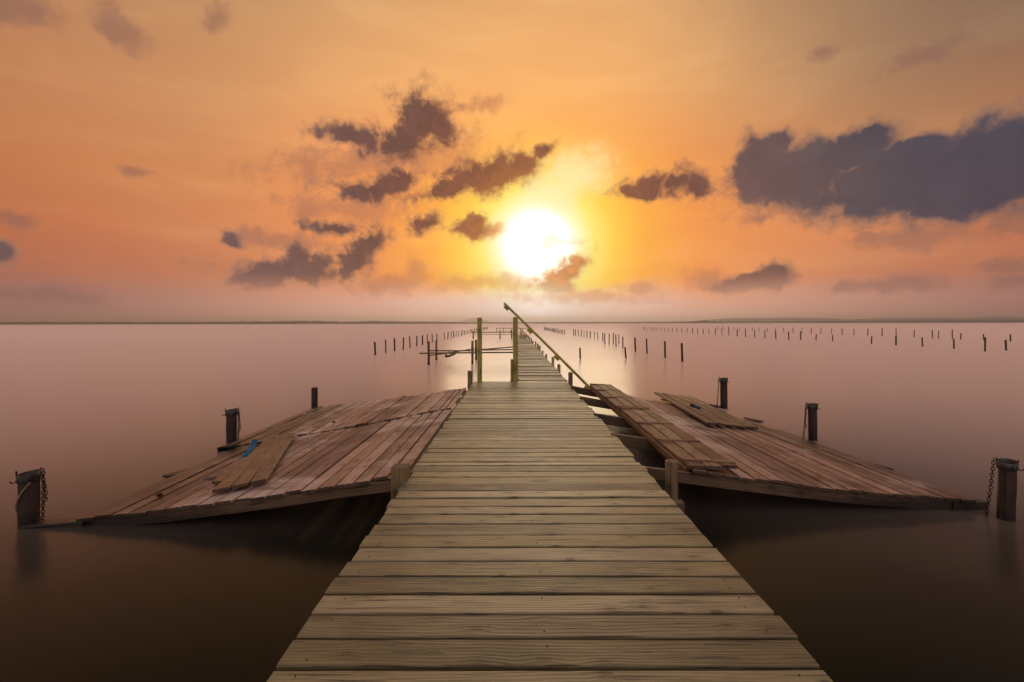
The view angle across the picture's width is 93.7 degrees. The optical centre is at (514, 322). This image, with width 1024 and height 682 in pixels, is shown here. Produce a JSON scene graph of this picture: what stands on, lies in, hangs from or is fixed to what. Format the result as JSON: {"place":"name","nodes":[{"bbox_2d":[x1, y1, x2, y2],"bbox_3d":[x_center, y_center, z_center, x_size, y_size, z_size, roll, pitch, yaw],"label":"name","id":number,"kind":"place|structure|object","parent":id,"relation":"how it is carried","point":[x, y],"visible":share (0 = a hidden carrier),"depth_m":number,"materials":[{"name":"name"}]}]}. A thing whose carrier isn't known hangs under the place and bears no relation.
{"place":"outdoors","nodes":[
{"label":"outdoors","id":0,"kind":"place"},
{"bbox_2d":[0,321,467,324],"bbox_3d":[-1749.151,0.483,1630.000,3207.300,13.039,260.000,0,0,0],"label":"shore","id":1,"kind":"structure","parent":0,"point":[312,322],"depth_m":1531.36,"materials":[{"name":"grey"}]},
{"bbox_2d":[461,318,488,321],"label":"hills","id":2,"kind":"structure","parent":0,"point":[472,320],"depth_m":6639.69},
{"bbox_2d":[0,323,1023,681],"bbox_3d":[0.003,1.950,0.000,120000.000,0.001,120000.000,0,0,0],"label":"water","id":3,"kind":"structure","parent":0,"point":[94,417],"depth_m":5.93,"materials":[{"name":"brown liquid"}]},
{"bbox_2d":[9,467,47,526],"bbox_3d":[-4.699,2.039,4.657,0.223,1.242,0.181,0,0,0],"label":"mooring post","id":4,"kind":"object","parent":3,"relation":"in","point":[27,506],"visible":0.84,"depth_m":4.62,"materials":[{"name":"brown wood"}]},
{"bbox_2d":[18,518,86,528],"bbox_3d":[-4.430,1.950,4.640,0.575,0.093,0.120,0,0,-4],"label":"sunken board","id":5,"kind":"object","parent":3,"relation":"in","point":[65,523],"visible":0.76,"depth_m":4.59,"materials":[{"name":"brown wood"}]},
{"bbox_2d":[217,447,228,452],"bbox_3d":[-4.473,1.946,7.375,0.045,0.129,0.263,0,0,2],"label":"sunken board","id":6,"kind":"object","parent":3,"relation":"on","point":[219,449],"visible":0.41,"depth_m":7.30,"materials":[{"name":"brown wood"}]},
{"bbox_2d":[222,407,240,443],"bbox_3d":[-4.523,2.010,7.695,0.235,1.303,0.172,0,0,9],"label":"mooring post","id":7,"kind":"object","parent":3,"relation":"in","point":[231,425],"visible":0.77,"depth_m":7.64,"materials":[{"name":"brown wood"}]},
{"bbox_2d":[76,388,467,524],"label":"sagging platform","id":8,"kind":"structure","parent":3,"relation":"in","point":[307,470],"depth_m":5.63,"materials":[{"name":"red wood"}]},
{"bbox_2d":[163,468,189,477],"bbox_3d":[-4.317,1.928,6.175,0.074,0.057,0.368,0,0,17],"label":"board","id":9,"kind":"object","parent":8,"relation":"attached to","point":[169,475],"visible":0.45,"depth_m":6.07,"materials":[{"name":"brown wood"}]},
{"bbox_2d":[212,459,243,483],"bbox_3d":[-3.380,1.754,5.704,0.111,0.061,0.985,0,0,-17],"label":"loose board","id":10,"kind":"object","parent":8,"relation":"on","point":[223,475],"visible":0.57,"depth_m":5.58,"materials":[{"name":"brown wood"}]},
{"bbox_2d":[212,432,295,492],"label":"loose boards","id":11,"kind":"object","parent":8,"relation":"on","point":[258,464],"visible":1,"depth_m":5.64,"materials":[{"name":"brown wood"}]},
{"bbox_2d":[242,439,256,456],"bbox_3d":[-3.688,1.751,6.711,0.088,0.077,0.816,0,0,-21],"label":"blue strip","id":12,"kind":"object","parent":11,"relation":"on","point":[250,449],"visible":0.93,"depth_m":6.73,"materials":[{"name":"fabric"}]},
{"bbox_2d":[311,387,317,407],"bbox_3d":[-4.489,2.051,10.786,0.137,1.218,0.136,0,0,0],"label":"mooring post","id":13,"kind":"object","parent":3,"relation":"in","point":[314,397],"visible":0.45,"depth_m":10.73,"materials":[{"name":"brown wood"}]},
{"bbox_2d":[419,340,512,364],"bbox_3d":[-2.259,1.652,23.951,4.380,1.606,3.370,0,0,0],"label":"jetty frame","id":14,"kind":"object","parent":3,"relation":"in","point":[436,353],"visible":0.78,"depth_m":22.91,"materials":[{"name":"brown wood"}]},
{"bbox_2d":[472,330,512,338],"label":"jetty frame","id":15,"kind":"object","parent":3,"relation":"in","point":[499,332],"visible":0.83,"depth_m":59.95,"materials":[{"name":"brown wood"}]},
{"bbox_2d":[518,335,566,381],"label":"walkway","id":16,"kind":"structure","parent":3,"relation":"in","point":[535,364],"depth_m":16.77,"materials":[{"name":"brown wood"}]},
{"bbox_2d":[518,327,527,337],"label":"broken railing","id":17,"kind":"object","parent":16,"relation":"on","point":[521,331],"visible":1,"depth_m":46.48,"materials":[{"name":"brown wood"}]},
{"bbox_2d":[267,317,832,681],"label":"boardwalk","id":18,"kind":"structure","parent":3,"relation":"in","point":[539,531],"depth_m":2.82,"materials":[{"name":"brown wood"}]},
{"bbox_2d":[504,303,589,388],"bbox_3d":[0.747,0.521,11.919,2.654,2.133,0.077,0,0,39],"label":"leaning pole","id":19,"kind":"object","parent":18,"relation":"attached to","point":[530,330],"visible":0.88,"depth_m":11.91,"materials":[{"name":"brown wood"}]},
{"bbox_2d":[664,341,665,357],"bbox_3d":[8.439,1.722,26.879,0.106,1.428,0.145,0,0,31],"label":"wooden stake","id":20,"kind":"object","parent":3,"relation":"in","point":[664,349],"visible":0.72,"depth_m":26.83,"materials":[{"name":"brown wood"}]},
{"bbox_2d":[681,343,682,361],"bbox_3d":[8.431,1.720,24.118,0.148,1.434,0.096,0,0,-20],"label":"wooden stake","id":21,"kind":"object","parent":3,"relation":"in","point":[681,352],"visible":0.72,"depth_m":24.07,"materials":[{"name":"brown wood"}]},
{"bbox_2d":[680,320,723,322],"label":"distant wood","id":22,"kind":"object","parent":3,"relation":"on","point":[704,321],"visible":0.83,"depth_m":1710.78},
{"bbox_2d":[716,377,729,408],"bbox_3d":[4.760,1.938,10.945,0.170,1.410,0.264,0,0,-42],"label":"mooring post","id":23,"kind":"object","parent":3,"relation":"in","point":[723,394],"visible":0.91,"depth_m":10.88,"materials":[{"name":"brown wood"}]},
{"bbox_2d":[743,417,762,421],"bbox_3d":[4.727,1.914,9.500,0.334,0.064,0.151,0,0,37],"label":"sunken board","id":24,"kind":"object","parent":3,"relation":"on","point":[753,419],"visible":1,"depth_m":9.46,"materials":[{"name":"brown wood"}]},
{"bbox_2d":[571,386,986,509],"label":"sagging platform","id":25,"kind":"structure","parent":3,"relation":"in","point":[785,463],"depth_m":5.62,"materials":[{"name":"red wood"}]},
{"bbox_2d":[590,383,736,471],"bbox_3d":[2.022,1.495,8.032,0.564,0.217,6.076,0,0,-1],"label":"gangway","id":26,"kind":"object","parent":25,"relation":"on","point":[666,438],"visible":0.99,"depth_m":6.37,"materials":[{"name":"brown wood"}]},
{"bbox_2d":[654,392,725,425],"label":"loose boards","id":27,"kind":"object","parent":25,"relation":"on","point":[698,414],"visible":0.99,"depth_m":9.20,"materials":[{"name":"brown wood"}]},
{"bbox_2d":[672,395,757,428],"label":"loose boards","id":28,"kind":"object","parent":25,"relation":"on","point":[727,419],"visible":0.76,"depth_m":9.49,"materials":[{"name":"brown wood"}]},
{"bbox_2d":[689,403,701,408],"bbox_3d":[3.688,1.721,9.803,0.210,0.142,0.260,0,0,0],"label":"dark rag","id":29,"kind":"object","parent":28,"relation":"on","point":[694,406],"visible":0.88,"depth_m":9.79,"materials":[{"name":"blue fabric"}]},
{"bbox_2d":[952,499,987,509],"bbox_3d":[4.744,1.901,5.040,0.382,0.073,0.101,0,0,-3],"label":"sunken board","id":30,"kind":"object","parent":25,"relation":"attached to","point":[959,505],"visible":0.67,"depth_m":4.99,"materials":[{"name":"brown wood"}]},
{"bbox_2d":[803,403,820,440],"bbox_3d":[4.929,1.982,7.954,0.232,1.320,0.170,0,0,0],"label":"mooring post","id":31,"kind":"object","parent":3,"relation":"in","point":[812,408],"visible":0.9,"depth_m":7.91,"materials":[{"name":"brown wood"}]},
{"bbox_2d":[984,337,985,351],"bbox_3d":[31.225,1.672,31.850,0.167,1.452,0.093,0,0,-25],"label":"wooden stake","id":32,"kind":"object","parent":3,"relation":"in","point":[984,344],"visible":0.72,"depth_m":31.82,"materials":[{"name":"brown wood"}]},
{"bbox_2d":[985,457,1023,521],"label":"mooring post","id":33,"kind":"object","parent":3,"relation":"in","point":[1008,469],"visible":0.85,"depth_m":4.72,"materials":[{"name":"brown wood"}]},
{"bbox_2d":[0,0,1023,321],"label":"sky","id":34,"kind":"structure","parent":0,"point":[161,160],"materials":[{"name":"orange"}]},
{"bbox_2d":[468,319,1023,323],"bbox_3d":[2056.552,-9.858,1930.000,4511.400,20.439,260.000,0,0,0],"label":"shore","id":35,"kind":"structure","parent":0,"point":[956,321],"depth_m":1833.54,"materials":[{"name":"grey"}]},
{"bbox_2d":[702,317,1023,320],"bbox_3d":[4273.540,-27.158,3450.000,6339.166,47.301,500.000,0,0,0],"label":"hills","id":36,"kind":"structure","parent":0,"point":[834,319],"depth_m":3298.06,"materials":[{"name":"grey"}]}
]}

